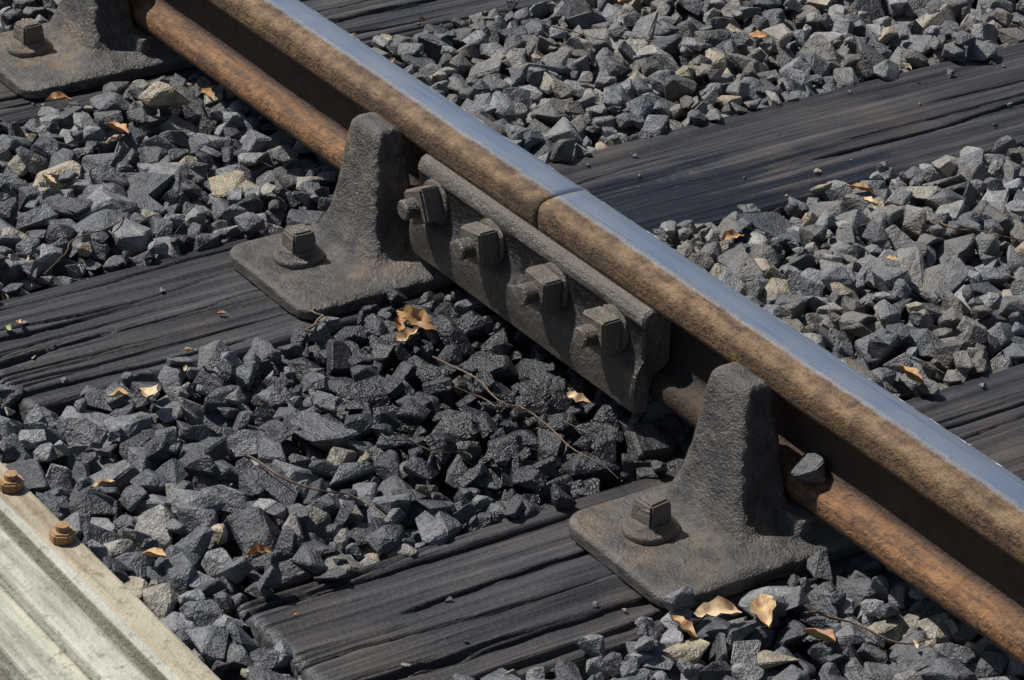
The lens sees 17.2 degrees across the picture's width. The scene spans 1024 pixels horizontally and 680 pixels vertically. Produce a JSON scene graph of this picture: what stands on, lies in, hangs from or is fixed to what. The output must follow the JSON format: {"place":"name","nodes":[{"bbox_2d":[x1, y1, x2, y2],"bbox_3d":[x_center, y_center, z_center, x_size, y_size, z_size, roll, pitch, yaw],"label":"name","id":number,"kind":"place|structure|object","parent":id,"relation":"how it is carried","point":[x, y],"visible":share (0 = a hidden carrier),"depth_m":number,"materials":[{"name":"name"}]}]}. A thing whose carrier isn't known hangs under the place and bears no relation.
{"place":"outdoors","nodes":[
{"label":"outdoors","id":0,"kind":"place"},
{"bbox_2d":[36,78,983,637],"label":"ground","id":1,"kind":"structure","parent":0,"point":[246,582],"depth_m":3.71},
{"bbox_2d":[0,462,219,679],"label":"walkway edging","id":2,"kind":"object","parent":1,"relation":"on","point":[73,606],"visible":1,"depth_m":3.20,"materials":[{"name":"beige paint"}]},
{"bbox_2d":[0,0,649,132],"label":"timber sleeper","id":3,"kind":"object","parent":1,"relation":"on","point":[366,21],"visible":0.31,"depth_m":4.68,"materials":[{"name":"black wood"}]},
{"bbox_2d":[0,0,193,98],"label":"rail chair","id":4,"kind":"object","parent":3,"relation":"on","point":[70,46],"visible":0.53,"depth_m":4.47,"materials":[{"name":"metal"}]},
{"bbox_2d":[0,0,1023,679],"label":"gravel ballast","id":5,"kind":"structure","parent":1,"relation":"on","point":[938,304],"depth_m":3.85,"materials":[{"name":"gravel"}]},
{"bbox_2d":[3,0,922,648],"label":"dry leaves","id":6,"kind":"object","parent":5,"relation":"on","point":[763,606],"visible":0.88,"depth_m":3.68,"materials":[{"name":"brown plant"}]},
{"bbox_2d":[44,26,1023,644],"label":"twigs","id":7,"kind":"object","parent":5,"relation":"on","point":[308,330],"visible":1,"depth_m":3.64,"materials":[{"name":"plant"}]},
{"bbox_2d":[0,42,1023,465],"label":"timber sleeper","id":8,"kind":"object","parent":1,"relation":"on","point":[104,332],"visible":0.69,"depth_m":4.22,"materials":[{"name":"black wood"}]},
{"bbox_2d":[230,112,590,319],"bbox_3d":[-0.100,-0.186,4.008,0.450,0.172,0.200,-16,33,-30],"label":"rail chair","id":9,"kind":"object","parent":8,"relation":"on","point":[350,251],"visible":0.45,"depth_m":3.95,"materials":[{"name":"metal"}]},
{"bbox_2d":[233,364,1023,679],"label":"timber sleeper","id":10,"kind":"object","parent":1,"relation":"on","point":[524,593],"visible":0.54,"depth_m":3.36,"materials":[{"name":"black wood"}]},
{"bbox_2d":[568,357,975,608],"bbox_3d":[0.291,0.104,3.484,0.450,0.172,0.200,-16,33,-30],"label":"rail chair","id":11,"kind":"object","parent":10,"relation":"on","point":[722,514],"visible":0.59,"depth_m":3.43,"materials":[{"name":"metal"}]},
{"bbox_3d":[-0.881,-0.766,5.055,0.450,0.172,0.200,-16,33,-30],"label":"rail chair","id":12,"kind":"object","parent":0,"visible":0},
{"bbox_2d":[129,0,585,228],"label":"steel rail","id":13,"kind":"object","parent":12,"relation":"on","point":[317,83],"visible":0.66,"depth_m":4.13,"materials":[{"name":"brown metal"}]},
{"bbox_2d":[397,154,670,414],"bbox_3d":[0.010,-0.066,3.771,0.083,0.125,0.456,-16,33,-30],"label":"fishplate","id":14,"kind":"object","parent":13,"relation":"attached to","point":[598,329],"visible":0.99,"depth_m":3.73,"materials":[{"name":"metal"}]},
{"bbox_3d":[1.464,0.975,1.913,0.450,0.172,0.200,-16,33,-30],"label":"rail chair","id":15,"kind":"object","parent":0,"visible":0},
{"bbox_2d":[538,191,1023,665],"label":"steel rail","id":16,"kind":"object","parent":15,"relation":"on","point":[923,504],"visible":0.78,"depth_m":3.38,"materials":[{"name":"brown metal"}]}
]}

